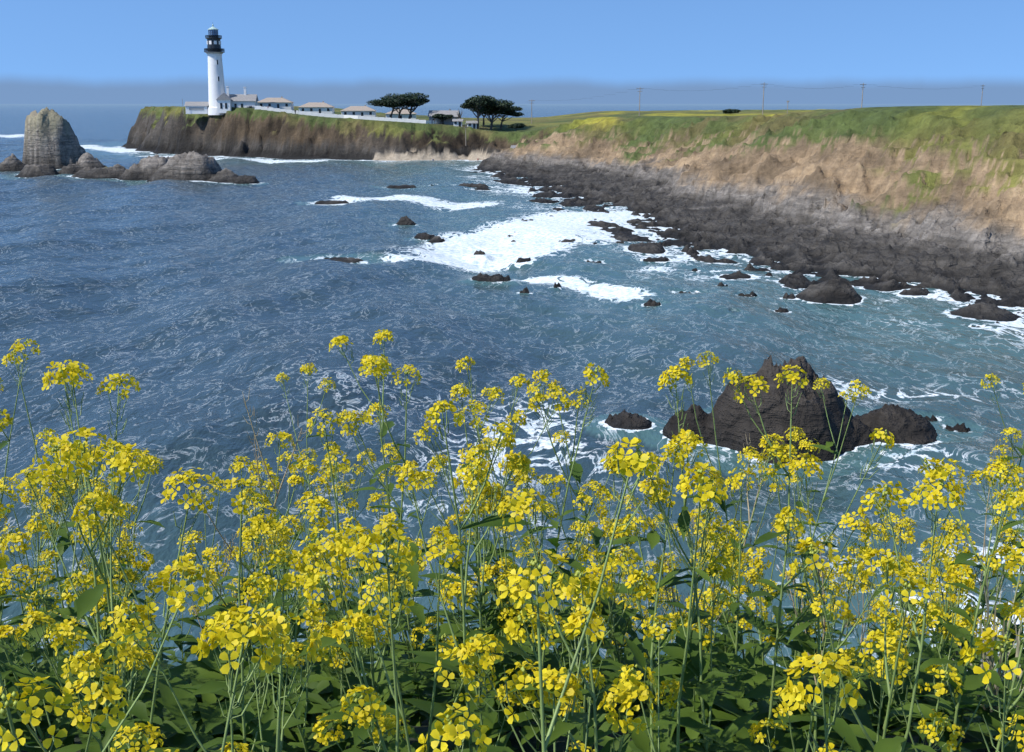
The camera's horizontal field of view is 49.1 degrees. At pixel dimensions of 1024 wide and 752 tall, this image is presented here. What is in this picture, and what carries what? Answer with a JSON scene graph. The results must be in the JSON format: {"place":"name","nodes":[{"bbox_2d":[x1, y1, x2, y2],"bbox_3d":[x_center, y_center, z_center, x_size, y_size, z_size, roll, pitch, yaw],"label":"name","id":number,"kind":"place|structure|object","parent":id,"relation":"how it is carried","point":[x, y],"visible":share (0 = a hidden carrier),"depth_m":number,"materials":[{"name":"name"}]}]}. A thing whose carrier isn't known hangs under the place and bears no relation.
{"place":"outdoors","nodes":[
{"label":"outdoors","id":0,"kind":"place"},
{"bbox_2d":[20,715,1000,751],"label":"bank ground","id":1,"kind":"structure","parent":0,"point":[561,743],"depth_m":2.96,"materials":[{"name":"green plant"}]},
{"bbox_2d":[0,329,1023,751],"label":"yellow wildflowers","id":2,"kind":"object","parent":1,"relation":"on","point":[280,691],"visible":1,"depth_m":2.48,"materials":[{"name":"yellow plant"}]},
{"bbox_2d":[0,104,1023,685],"bbox_3d":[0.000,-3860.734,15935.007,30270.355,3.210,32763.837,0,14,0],"label":"sea","id":3,"kind":"structure","parent":0,"point":[194,308],"depth_m":94.75,"materials":[{"name":"blue liquid"}]},
{"bbox_2d":[0,105,1023,463],"bbox_3d":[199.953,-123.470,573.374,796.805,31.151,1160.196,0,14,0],"label":"terrain","id":4,"kind":"structure","parent":0,"point":[886,199],"depth_m":183.69,"materials":[{"name":"brown stone"}]},
{"bbox_2d":[182,99,208,113],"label":"shed","id":5,"kind":"structure","parent":4,"relation":"on","point":[196,107],"depth_m":445.49,"materials":[{"name":"white paint"}]},
{"bbox_2d":[204,24,224,114],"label":"lighthouse","id":6,"kind":"object","parent":4,"relation":"on","point":[214,51],"visible":0.99,"depth_m":441.66,"materials":[{"name":"white paint"}]},
{"bbox_2d":[216,86,258,112],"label":"fog signal house","id":7,"kind":"structure","parent":4,"relation":"on","point":[226,102],"depth_m":443.69,"materials":[{"name":"white paint"}]},
{"bbox_2d":[257,96,293,109],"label":"bungalow","id":8,"kind":"object","parent":4,"relation":"on","point":[282,103],"visible":0.84,"depth_m":458.97,"materials":[{"name":"white paint"}]},
{"bbox_2d":[299,101,334,113],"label":"bungalow","id":9,"kind":"object","parent":4,"relation":"on","point":[319,107],"visible":0.83,"depth_m":460.88,"materials":[{"name":"white paint"}]},
{"bbox_2d":[255,106,435,123],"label":"white fence","id":10,"kind":"object","parent":4,"relation":"on","point":[347,116],"visible":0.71,"depth_m":432.53,"materials":[{"name":"paint"}]},
{"bbox_2d":[341,105,376,116],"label":"bungalow","id":11,"kind":"object","parent":4,"relation":"on","point":[365,110],"visible":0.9,"depth_m":462.64,"materials":[{"name":"white paint"}]},
{"bbox_2d":[366,93,418,117],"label":"cypress tree","id":12,"kind":"object","parent":4,"relation":"on","point":[393,101],"visible":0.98,"depth_m":430.77,"materials":[{"name":"green plant"}]},
{"bbox_2d":[385,109,416,118],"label":"bungalow","id":13,"kind":"object","parent":4,"relation":"on","point":[404,113],"visible":0.47,"depth_m":464.29,"materials":[{"name":"white paint"}]},
{"bbox_2d":[389,98,420,117],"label":"cypress tree","id":14,"kind":"object","parent":4,"relation":"on","point":[399,112],"depth_m":449.22,"materials":[{"name":"brown plant"}]},
{"bbox_2d":[395,92,429,118],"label":"cypress tree","id":15,"kind":"object","parent":4,"relation":"on","point":[423,100],"visible":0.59,"depth_m":437.55,"materials":[{"name":"green plant"}]},
{"bbox_2d":[432,114,452,123],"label":"cypress tree","id":16,"kind":"object","parent":4,"relation":"on","point":[441,117],"visible":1,"depth_m":433.86,"materials":[{"name":"green plant"}]},
{"bbox_2d":[427,109,459,124],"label":"grey house","id":17,"kind":"structure","parent":4,"relation":"on","point":[448,121],"depth_m":437.70,"materials":[{"name":"white paint"}]},
{"bbox_2d":[452,118,463,126],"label":"shed","id":18,"kind":"structure","parent":4,"relation":"on","point":[457,122],"depth_m":424.12,"materials":[{"name":"white paint"}]},
{"bbox_2d":[466,120,477,128],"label":"shed","id":19,"kind":"structure","parent":4,"relation":"on","point":[473,125],"depth_m":422.39,"materials":[{"name":"white paint"}]},
{"bbox_2d":[467,105,486,125],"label":"cypress tree","id":20,"kind":"object","parent":4,"relation":"on","point":[483,124],"visible":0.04,"depth_m":439.89,"materials":[{"name":"brown plant"}]},
{"bbox_2d":[460,95,499,128],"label":"cypress tree","id":21,"kind":"object","parent":4,"relation":"on","point":[474,101],"visible":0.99,"depth_m":421.87,"materials":[{"name":"green plant"}]},
{"bbox_2d":[474,99,513,129],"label":"cypress tree","id":22,"kind":"object","parent":4,"relation":"on","point":[502,106],"visible":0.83,"depth_m":425.55,"materials":[{"name":"green plant"}]},
{"bbox_2d":[489,105,523,128],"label":"cypress tree","id":23,"kind":"object","parent":4,"relation":"on","point":[513,113],"visible":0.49,"depth_m":432.79,"materials":[{"name":"green plant"}]},
{"bbox_2d":[506,123,525,129],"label":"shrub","id":24,"kind":"object","parent":4,"relation":"on","point":[518,125],"visible":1,"depth_m":413.16,"materials":[{"name":"green plant"}]},
{"bbox_2d":[636,88,643,115],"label":"utility pole","id":25,"kind":"object","parent":4,"relation":"on","point":[639,99],"visible":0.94,"depth_m":393.08,"materials":[{"name":"grey wood"}]},
{"bbox_2d":[723,109,740,114],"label":"bush","id":26,"kind":"object","parent":4,"relation":"on","point":[729,111],"visible":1,"depth_m":416.50,"materials":[{"name":"green plant"}]},
{"bbox_2d":[0,0,1023,103],"label":"sky","id":27,"kind":"structure","parent":0,"point":[52,51],"materials":[{"name":"blue"}]},
{"bbox_2d":[472,84,910,123],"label":"power lines","id":28,"kind":"object","parent":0,"point":[715,89],"visible":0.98,"depth_m":392.82,"materials":[{"name":"black metal"}]}
]}

